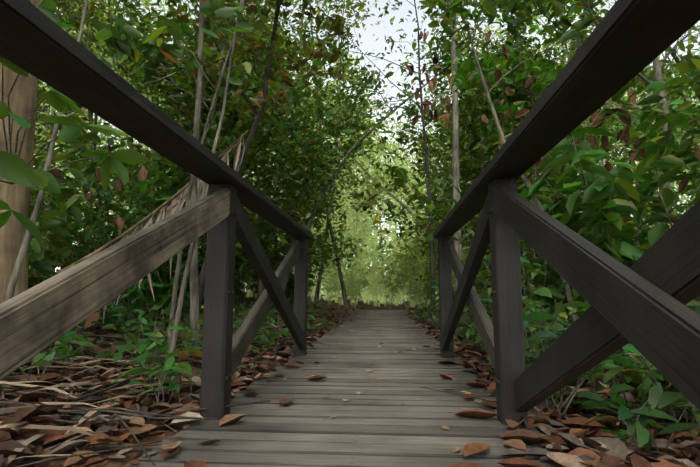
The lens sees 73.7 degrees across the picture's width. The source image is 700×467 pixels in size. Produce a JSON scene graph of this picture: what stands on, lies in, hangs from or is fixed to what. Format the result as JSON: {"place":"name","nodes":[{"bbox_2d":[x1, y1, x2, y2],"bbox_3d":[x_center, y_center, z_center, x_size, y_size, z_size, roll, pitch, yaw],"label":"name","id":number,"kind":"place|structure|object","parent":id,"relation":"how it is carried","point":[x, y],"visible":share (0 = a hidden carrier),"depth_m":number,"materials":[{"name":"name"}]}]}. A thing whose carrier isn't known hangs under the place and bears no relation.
{"place":"outdoors","nodes":[
{"label":"outdoors","id":0,"kind":"place"},
{"bbox_2d":[0,294,699,466],"bbox_3d":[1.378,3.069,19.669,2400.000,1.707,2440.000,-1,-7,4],"label":"ground","id":1,"kind":"structure","parent":0,"point":[144,438],"depth_m":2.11,"materials":[{"name":"plant"}]},
{"bbox_2d":[0,0,41,303],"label":"tree","id":2,"kind":"object","parent":1,"relation":"on","point":[23,104],"visible":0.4,"depth_m":3.29,"materials":[{"name":"beige plant"}]},
{"bbox_2d":[35,82,72,186],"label":"tree","id":3,"kind":"object","parent":1,"relation":"on","point":[39,123],"depth_m":30.68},
{"bbox_2d":[35,81,83,196],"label":"tree","id":4,"kind":"object","parent":1,"relation":"on","point":[63,160],"depth_m":23.68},
{"bbox_2d":[35,0,107,175],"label":"tree","id":5,"kind":"object","parent":1,"relation":"on","point":[50,107],"depth_m":25.61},
{"bbox_2d":[0,23,149,241],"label":"broadleaf sapling","id":6,"kind":"object","parent":1,"relation":"on","point":[16,170],"visible":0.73,"depth_m":2.05,"materials":[{"name":"green plant"}]},
{"bbox_2d":[35,0,128,228],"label":"tree","id":7,"kind":"object","parent":1,"relation":"on","point":[49,86],"depth_m":20.47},
{"bbox_2d":[35,14,139,168],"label":"tree","id":8,"kind":"object","parent":1,"relation":"on","point":[85,27],"depth_m":16.68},
{"bbox_2d":[0,0,175,300],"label":"tree sapling","id":9,"kind":"object","parent":1,"relation":"on","point":[118,41],"depth_m":2.94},
{"bbox_2d":[51,106,134,231],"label":"tree","id":10,"kind":"object","parent":1,"relation":"on","point":[102,149],"depth_m":28.91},
{"bbox_2d":[33,0,153,156],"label":"tree","id":11,"kind":"object","parent":1,"relation":"on","point":[100,14],"depth_m":12.44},
{"bbox_2d":[36,0,155,205],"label":"tree","id":12,"kind":"object","parent":1,"relation":"on","point":[85,118],"depth_m":13.85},
{"bbox_2d":[38,79,155,203],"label":"tree","id":13,"kind":"object","parent":1,"relation":"on","point":[62,168],"depth_m":18.86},
{"bbox_2d":[37,0,160,115],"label":"tree","id":14,"kind":"object","parent":1,"relation":"on","point":[44,87],"depth_m":10.02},
{"bbox_2d":[34,0,165,300],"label":"tree","id":15,"kind":"object","parent":1,"relation":"on","point":[69,6],"depth_m":7.78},
{"bbox_2d":[35,9,164,216],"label":"tree","id":16,"kind":"object","parent":1,"relation":"on","point":[125,78],"depth_m":17.45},
{"bbox_2d":[66,110,137,232],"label":"tree","id":17,"kind":"object","parent":1,"relation":"on","point":[112,151],"depth_m":26.60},
{"bbox_2d":[37,0,195,245],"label":"tree","id":18,"kind":"object","parent":1,"relation":"on","point":[108,63],"depth_m":10.42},
{"bbox_2d":[71,0,175,188],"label":"tree","id":19,"kind":"object","parent":1,"relation":"on","point":[143,1],"depth_m":23.06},
{"bbox_2d":[0,350,250,466],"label":"fallen leaves","id":20,"kind":"object","parent":1,"relation":"on","point":[26,442],"visible":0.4,"depth_m":2.08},
{"bbox_2d":[106,44,184,231],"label":"tree","id":21,"kind":"object","parent":1,"relation":"on","point":[145,146],"depth_m":21.98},
{"bbox_2d":[103,0,197,171],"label":"tree","id":22,"kind":"object","parent":1,"relation":"on","point":[161,4],"depth_m":20.71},
{"bbox_2d":[103,136,244,323],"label":"palm frond leaflets","id":23,"kind":"object","parent":1,"relation":"on","point":[178,201],"visible":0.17,"depth_m":5.21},
{"bbox_2d":[50,130,248,276],"bbox_3d":[-2.451,-0.207,5.014,2.619,2.180,0.054,2,-8,-18],"label":"palm frond stem","id":24,"kind":"object","parent":23,"relation":"attached to","point":[108,244],"visible":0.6,"depth_m":5.03,"materials":[{"name":"beige plant"}]},
{"bbox_2d":[14,288,334,404],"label":"ground plants","id":25,"kind":"object","parent":1,"relation":"on","point":[93,319],"depth_m":3.18,"materials":[{"name":"plant"}]},
{"bbox_2d":[91,0,266,201],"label":"tree","id":26,"kind":"object","parent":1,"relation":"on","point":[130,141],"depth_m":9.94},
{"bbox_2d":[112,25,277,296],"bbox_3d":[-7.085,-3.261,21.315,9.343,12.466,6.674,-1,-7,4],"label":"tree","id":27,"kind":"object","parent":1,"relation":"on","point":[183,118],"depth_m":20.52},
{"bbox_2d":[124,0,271,345],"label":"pale tree","id":28,"kind":"object","parent":1,"relation":"on","point":[194,302],"depth_m":4.68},
{"bbox_2d":[68,0,329,308],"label":"tree","id":29,"kind":"object","parent":1,"relation":"on","point":[179,94],"depth_m":8.41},
{"bbox_2d":[137,0,266,342],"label":"sapling tree","id":30,"kind":"object","parent":1,"relation":"on","point":[171,53],"depth_m":3.84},
{"bbox_2d":[28,93,390,326],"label":"shrubs","id":31,"kind":"object","parent":1,"relation":"on","point":[76,210],"depth_m":6.71,"materials":[{"name":"plant"}]},
{"bbox_2d":[106,0,334,149],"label":"tree","id":32,"kind":"object","parent":1,"relation":"on","point":[297,33],"depth_m":12.31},
{"bbox_2d":[132,31,314,216],"bbox_3d":[-3.261,-1.793,12.559,4.734,7.557,4.652,-1,-7,4],"label":"tree","id":33,"kind":"object","parent":1,"relation":"on","point":[282,204],"depth_m":12.30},
{"bbox_2d":[135,0,328,139],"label":"tree","id":34,"kind":"object","parent":1,"relation":"on","point":[286,26],"depth_m":18.81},
{"bbox_2d":[154,13,335,195],"bbox_3d":[-1.760,-1.640,7.794,2.979,6.220,4.366,-1,-7,4],"label":"tree","id":35,"kind":"object","parent":1,"relation":"on","point":[252,160],"depth_m":7.22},
{"bbox_2d":[166,0,324,383],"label":"tree sapling","id":36,"kind":"object","parent":1,"relation":"on","point":[172,348],"depth_m":2.91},
{"bbox_2d":[142,0,349,338],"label":"tree","id":37,"kind":"object","parent":1,"relation":"on","point":[336,27],"depth_m":5.36,"materials":[{"name":"plant"}]},
{"bbox_2d":[101,0,408,321],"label":"tree","id":38,"kind":"object","parent":1,"relation":"on","point":[210,137],"depth_m":7.49,"materials":[{"name":"plant"}]},
{"bbox_2d":[244,77,315,296],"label":"tree","id":39,"kind":"object","parent":1,"relation":"on","point":[301,122],"depth_m":26.35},
{"bbox_2d":[269,35,312,197],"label":"tree","id":40,"kind":"object","parent":1,"relation":"on","point":[295,87],"depth_m":28.35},
{"bbox_2d":[227,0,366,309],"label":"tree","id":41,"kind":"object","parent":1,"relation":"on","point":[318,10],"depth_m":11.91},
{"bbox_2d":[228,0,371,299],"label":"tree","id":42,"kind":"object","parent":1,"relation":"on","point":[303,182],"depth_m":9.46,"materials":[{"name":"plant"}]},
{"bbox_2d":[258,0,356,242],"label":"tree","id":43,"kind":"object","parent":1,"relation":"on","point":[342,6],"depth_m":15.87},
{"bbox_2d":[256,99,372,277],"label":"tree","id":44,"kind":"object","parent":1,"relation":"on","point":[330,249],"depth_m":12.11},
{"bbox_2d":[272,107,358,286],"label":"tree","id":45,"kind":"object","parent":1,"relation":"on","point":[355,184],"depth_m":14.23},
{"bbox_2d":[268,164,362,271],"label":"tree","id":46,"kind":"object","parent":1,"relation":"on","point":[323,225],"depth_m":16.89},
{"bbox_2d":[73,283,559,337],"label":"undergrowth plants","id":47,"kind":"object","parent":1,"relation":"on","point":[151,315],"visible":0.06,"depth_m":5.85,"materials":[{"name":"green plant"}]},
{"bbox_2d":[292,1,362,313],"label":"tree","id":48,"kind":"object","parent":1,"relation":"on","point":[345,302],"depth_m":13.19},
{"bbox_2d":[298,101,379,298],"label":"tree","id":49,"kind":"object","parent":1,"relation":"on","point":[358,188],"depth_m":32.72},
{"bbox_2d":[123,310,565,466],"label":"boardwalk deck","id":50,"kind":"structure","parent":1,"relation":"on","point":[397,415],"depth_m":2.00,"materials":[{"name":"grey wood"}]},
{"bbox_2d":[200,183,236,419],"bbox_3d":[-0.573,0.340,2.040,0.100,1.120,0.100,-1,-7,4],"label":"rail post","id":51,"kind":"object","parent":50,"relation":"on","point":[215,398],"visible":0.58,"depth_m":2.00,"materials":[{"name":"brown wood"}]},
{"bbox_2d":[0,189,229,380],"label":"rail brace","id":52,"kind":"object","parent":51,"relation":"attached to","point":[37,319],"visible":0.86,"depth_m":1.08,"materials":[{"name":"brown wood"}]},
{"bbox_2d":[0,0,312,238],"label":"rail top","id":53,"kind":"object","parent":51,"relation":"on","point":[38,43],"visible":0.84,"depth_m":1.16,"materials":[{"name":"brown wood"}]},
{"bbox_2d":[236,196,304,349],"bbox_3d":[-0.473,0.396,3.036,0.046,0.115,2.127,-1,-30,4],"label":"rail brace","id":54,"kind":"object","parent":51,"relation":"attached to","point":[247,238],"visible":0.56,"depth_m":2.68,"materials":[{"name":"brown wood"}]},
{"bbox_2d":[225,208,499,384],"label":"bolts","id":55,"kind":"object","parent":51,"relation":"attached to","point":[492,292],"visible":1,"depth_m":2.02,"materials":[{"name":"brown"}]},
{"bbox_2d":[293,238,307,355],"bbox_3d":[-0.424,0.597,4.018,0.100,1.120,0.100,-1,-7,4],"label":"rail post","id":56,"kind":"object","parent":50,"relation":"on","point":[300,285],"visible":0.56,"depth_m":3.99,"materials":[{"name":"brown wood"}]},
{"bbox_2d":[231,240,299,375],"bbox_3d":[-0.523,0.397,3.040,0.046,0.115,2.127,-1,15,4],"label":"rail brace","id":57,"kind":"object","parent":56,"relation":"attached to","point":[243,337],"visible":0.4,"depth_m":2.68,"materials":[{"name":"brown wood"}]},
{"bbox_2d":[127,313,562,464],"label":"deck leaves","id":58,"kind":"object","parent":50,"relation":"on","point":[519,445],"visible":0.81,"depth_m":1.58,"materials":[{"name":"brown plant"}]},
{"bbox_2d":[283,311,470,452],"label":"deck leaves","id":59,"kind":"object","parent":50,"relation":"on","point":[454,449],"visible":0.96,"depth_m":2.43,"materials":[{"name":"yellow plant"}]},
{"bbox_2d":[160,361,682,466],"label":"deck leaves","id":60,"kind":"object","parent":50,"relation":"on","point":[616,447],"visible":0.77,"depth_m":1.60,"materials":[{"name":"brown plant"}]},
{"bbox_2d":[438,236,453,357],"bbox_3d":[0.807,0.585,3.926,0.100,1.120,0.100,-1,-7,4],"label":"rail post","id":61,"kind":"object","parent":50,"relation":"on","point":[445,284],"visible":0.62,"depth_m":3.90,"materials":[{"name":"brown wood"}]},
{"bbox_2d":[445,239,494,369],"bbox_3d":[0.757,0.384,2.945,0.046,0.115,2.127,-1,15,4],"label":"rail brace","id":62,"kind":"object","parent":61,"relation":"attached to","point":[482,321],"visible":0.44,"depth_m":2.65,"materials":[{"name":"brown wood"}]},
{"bbox_2d":[488,178,527,424],"bbox_3d":[0.658,0.328,1.949,0.100,1.120,0.100,-1,-7,4],"label":"rail post","id":63,"kind":"object","parent":50,"relation":"on","point":[509,348],"visible":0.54,"depth_m":1.91,"materials":[{"name":"brown wood"}]},
{"bbox_2d":[442,193,489,350],"bbox_3d":[0.707,0.385,2.949,0.046,0.115,2.127,-1,-30,4],"label":"rail brace","id":64,"kind":"object","parent":63,"relation":"attached to","point":[478,248],"visible":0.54,"depth_m":2.61,"materials":[{"name":"brown wood"}]},
{"bbox_2d":[433,0,699,237],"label":"rail top","id":65,"kind":"object","parent":63,"relation":"on","point":[624,43],"visible":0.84,"depth_m":1.08,"materials":[{"name":"brown wood"}]},
{"bbox_2d":[493,184,699,409],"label":"rail brace","id":66,"kind":"object","parent":63,"relation":"attached to","point":[655,326],"visible":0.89,"depth_m":0.92,"materials":[{"name":"brown wood"}]},
{"bbox_3d":[0.509,0.071,-0.029,0.100,1.120,0.100,-1,-7,4],"label":"rail post","id":67,"kind":"object","parent":50,"relation":"on","visible":0},
{"bbox_2d":[514,199,699,411],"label":"rail brace","id":68,"kind":"object","parent":67,"relation":"attached to","point":[667,262],"visible":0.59,"depth_m":1.11,"materials":[{"name":"brown wood"}]},
{"bbox_2d":[305,156,388,299],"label":"tree","id":69,"kind":"object","parent":1,"relation":"on","point":[344,210],"depth_m":27.10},
{"bbox_2d":[307,138,391,302],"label":"tree","id":70,"kind":"object","parent":1,"relation":"on","point":[374,242],"depth_m":27.90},
{"bbox_2d":[311,44,387,217],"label":"tree","id":71,"kind":"object","parent":1,"relation":"on","point":[370,106],"depth_m":31.18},
{"bbox_2d":[279,0,425,306],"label":"tree","id":72,"kind":"object","parent":1,"relation":"on","point":[360,5],"depth_m":15.66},
{"bbox_2d":[318,124,403,269],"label":"tree","id":73,"kind":"object","parent":1,"relation":"on","point":[360,179],"depth_m":29.14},
{"bbox_2d":[243,202,481,311],"bbox_3d":[1.664,1.161,23.110,15.838,5.553,15.390,-1,-7,4],"label":"thicket","id":74,"kind":"object","parent":1,"relation":"on","point":[390,278],"depth_m":18.54,"materials":[{"name":"plant"}]},
{"bbox_2d":[28,142,699,320],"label":"shrubs","id":75,"kind":"object","parent":1,"relation":"on","point":[55,224],"depth_m":4.13,"materials":[{"name":"plant"}]},
{"bbox_2d":[331,133,397,299],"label":"tree","id":76,"kind":"object","parent":1,"relation":"on","point":[366,194],"depth_m":41.55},
{"bbox_2d":[314,102,421,304],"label":"tree","id":77,"kind":"object","parent":1,"relation":"on","point":[353,215],"depth_m":23.02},
{"bbox_2d":[305,83,437,258],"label":"tree","id":78,"kind":"object","parent":1,"relation":"on","point":[379,179],"depth_m":18.29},
{"bbox_2d":[345,110,425,263],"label":"tree","id":79,"kind":"object","parent":1,"relation":"on","point":[389,121],"depth_m":33.05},
{"bbox_2d":[353,128,421,300],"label":"tree","id":80,"kind":"object","parent":1,"relation":"on","point":[385,184],"depth_m":37.01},
{"bbox_2d":[273,7,504,319],"bbox_3d":[0.829,-1.586,9.720,5.000,6.747,3.076,-1,-7,4],"label":"tree","id":81,"kind":"object","parent":1,"relation":"on","point":[348,114],"depth_m":9.74,"materials":[{"name":"plant"}]},
{"bbox_2d":[100,320,688,439],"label":"seedlings","id":82,"kind":"object","parent":1,"relation":"on","point":[586,405],"depth_m":2.82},
{"bbox_2d":[304,0,485,324],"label":"tree","id":83,"kind":"object","parent":1,"relation":"on","point":[432,264],"depth_m":8.81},
{"bbox_2d":[364,158,426,253],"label":"tree","id":84,"kind":"object","parent":1,"relation":"on","point":[399,197],"depth_m":29.79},
{"bbox_2d":[372,130,437,212],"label":"tree","id":85,"kind":"object","parent":1,"relation":"on","point":[402,156],"depth_m":40.23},
{"bbox_2d":[382,110,428,237],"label":"tree","id":86,"kind":"object","parent":1,"relation":"on","point":[396,130],"depth_m":41.50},
{"bbox_2d":[380,96,446,254],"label":"tree","id":87,"kind":"object","parent":1,"relation":"on","point":[412,158],"depth_m":33.89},
{"bbox_2d":[384,168,444,304],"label":"tree","id":88,"kind":"object","parent":1,"relation":"on","point":[390,222],"depth_m":29.35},
{"bbox_2d":[333,37,496,243],"bbox_3d":[3.146,-2.270,15.010,6.269,9.747,4.789,4,-8,-26],"label":"tree","id":89,"kind":"object","parent":1,"relation":"on","point":[364,205],"depth_m":14.99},
{"bbox_2d":[417,74,451,157],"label":"tree","id":90,"kind":"object","parent":1,"relation":"on","point":[432,123],"visible":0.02,"depth_m":34.16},
{"bbox_2d":[415,120,460,217],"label":"tree","id":91,"kind":"object","parent":1,"relation":"on","point":[437,167],"depth_m":24.53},
{"bbox_2d":[386,126,490,288],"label":"tree","id":92,"kind":"object","parent":1,"relation":"on","point":[468,150],"depth_m":13.93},
{"bbox_2d":[401,113,497,246],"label":"tree","id":93,"kind":"object","parent":1,"relation":"on","point":[435,158],"visible":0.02,"depth_m":16.95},
{"bbox_2d":[412,16,491,77],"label":"tree","id":94,"kind":"object","parent":1,"relation":"on","point":[427,32],"depth_m":25.12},
{"bbox_2d":[419,0,499,322],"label":"tall tree","id":95,"kind":"object","parent":1,"relation":"on","point":[455,167],"depth_m":7.96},
{"bbox_2d":[407,24,514,235],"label":"tree","id":96,"kind":"object","parent":1,"relation":"on","point":[498,29],"depth_m":27.52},
{"bbox_2d":[370,65,552,293],"bbox_3d":[2.962,-0.727,11.823,4.796,5.984,5.602,-1,-7,4],"label":"tree","id":97,"kind":"object","parent":1,"relation":"on","point":[446,177],"depth_m":10.89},
{"bbox_2d":[372,28,553,301],"bbox_3d":[2.924,-1.619,10.216,4.872,7.255,4.260,-1,-7,4],"label":"tree","id":98,"kind":"object","parent":1,"relation":"on","point":[462,139],"depth_m":9.92,"materials":[{"name":"plant"}]},
{"bbox_2d":[424,71,532,188],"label":"tree","id":99,"kind":"object","parent":1,"relation":"on","point":[428,91],"depth_m":16.00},
{"bbox_2d":[433,73,555,256],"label":"tree","id":100,"kind":"object","parent":1,"relation":"on","point":[510,118],"depth_m":13.33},
{"bbox_2d":[433,18,571,165],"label":"tree","id":101,"kind":"object","parent":1,"relation":"on","point":[534,54],"depth_m":16.90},
{"bbox_2d":[487,18,544,82],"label":"tree","id":102,"kind":"object","parent":1,"relation":"on","point":[501,29],"depth_m":27.97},
{"bbox_2d":[437,40,618,268],"bbox_3d":[4.281,-1.431,11.089,4.636,7.248,4.275,-1,-7,4],"label":"tree","id":103,"kind":"object","parent":1,"relation":"on","point":[512,125],"depth_m":10.48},
{"bbox_2d":[361,84,699,351],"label":"shrubs","id":104,"kind":"object","parent":1,"relation":"on","point":[626,201],"depth_m":4.06,"materials":[{"name":"plant"}]},
{"bbox_2d":[447,10,619,179],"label":"tree","id":105,"kind":"object","parent":1,"relation":"on","point":[607,149],"depth_m":9.87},
{"bbox_2d":[436,0,668,326],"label":"tree","id":106,"kind":"object","parent":1,"relation":"on","point":[469,68],"depth_m":6.12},
{"bbox_2d":[51,18,688,247],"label":"dead leaves","id":107,"kind":"object","parent":106,"relation":"attached to","point":[623,134],"visible":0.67,"depth_m":4.72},
{"bbox_2d":[408,251,699,454],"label":"ground plants","id":108,"kind":"object","parent":1,"relation":"on","point":[659,397],"depth_m":2.15,"materials":[{"name":"plant"}]},
{"bbox_2d":[420,0,699,321],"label":"sapling tree","id":109,"kind":"object","parent":1,"relation":"on","point":[558,7],"depth_m":4.33,"materials":[{"name":"plant"}]},
{"bbox_2d":[459,0,672,140],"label":"tree","id":110,"kind":"object","parent":1,"relation":"on","point":[555,65],"depth_m":8.99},
{"bbox_2d":[478,34,659,191],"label":"tree","id":111,"kind":"object","parent":1,"relation":"on","point":[598,136],"depth_m":11.02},
{"bbox_2d":[519,2,629,211],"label":"tree","id":112,"kind":"object","parent":1,"relation":"on","point":[552,44],"depth_m":25.58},
{"bbox_2d":[525,19,631,216],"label":"tree","id":113,"kind":"object","parent":1,"relation":"on","point":[615,105],"depth_m":17.45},
{"bbox_2d":[538,27,632,175],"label":"tree","id":114,"kind":"object","parent":1,"relation":"on","point":[599,127],"depth_m":18.06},
{"bbox_2d":[481,0,699,343],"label":"leaning tree","id":115,"kind":"object","parent":1,"relation":"on","point":[550,31],"depth_m":5.15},
{"bbox_2d":[531,0,699,218],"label":"tree","id":116,"kind":"object","parent":1,"relation":"on","point":[689,47],"depth_m":7.62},
{"bbox_2d":[535,0,699,216],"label":"tree","id":117,"kind":"object","parent":1,"relation":"on","point":[632,121],"depth_m":13.83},
{"bbox_2d":[557,3,699,192],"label":"tree","id":118,"kind":"object","parent":1,"relation":"on","point":[673,111],"depth_m":10.67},
{"bbox_2d":[586,22,699,195],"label":"tree","id":119,"kind":"object","parent":1,"relation":"on","point":[621,126],"depth_m":11.83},
{"bbox_2d":[599,0,697,238],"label":"tree","id":120,"kind":"object","parent":1,"relation":"on","point":[639,95],"depth_m":23.67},
{"bbox_2d":[612,35,699,138],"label":"tree","id":121,"kind":"object","parent":1,"relation":"on","point":[668,101],"depth_m":15.85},
{"bbox_2d":[618,24,699,147],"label":"tree","id":122,"kind":"object","parent":1,"relation":"on","point":[650,95],"depth_m":19.46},
{"bbox_2d":[651,37,698,172],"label":"tree","id":123,"kind":"object","parent":1,"relation":"on","point":[683,91],"depth_m":17.78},
{"bbox_2d":[654,94,698,213],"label":"tree","id":124,"kind":"object","parent":1,"relation":"on","point":[686,170],"depth_m":25.41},
{"bbox_2d":[33,0,699,292],"label":"sky","id":125,"kind":"structure","parent":0,"point":[369,42],"materials":[{"name":"white"}]},
{"bbox_2d":[609,29,696,190],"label":"tree","id":126,"kind":"object","parent":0,"point":[671,183],"depth_m":19.83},
{"bbox_2d":[655,98,699,216],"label":"tree","id":127,"kind":"object","parent":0,"point":[676,213],"depth_m":12.51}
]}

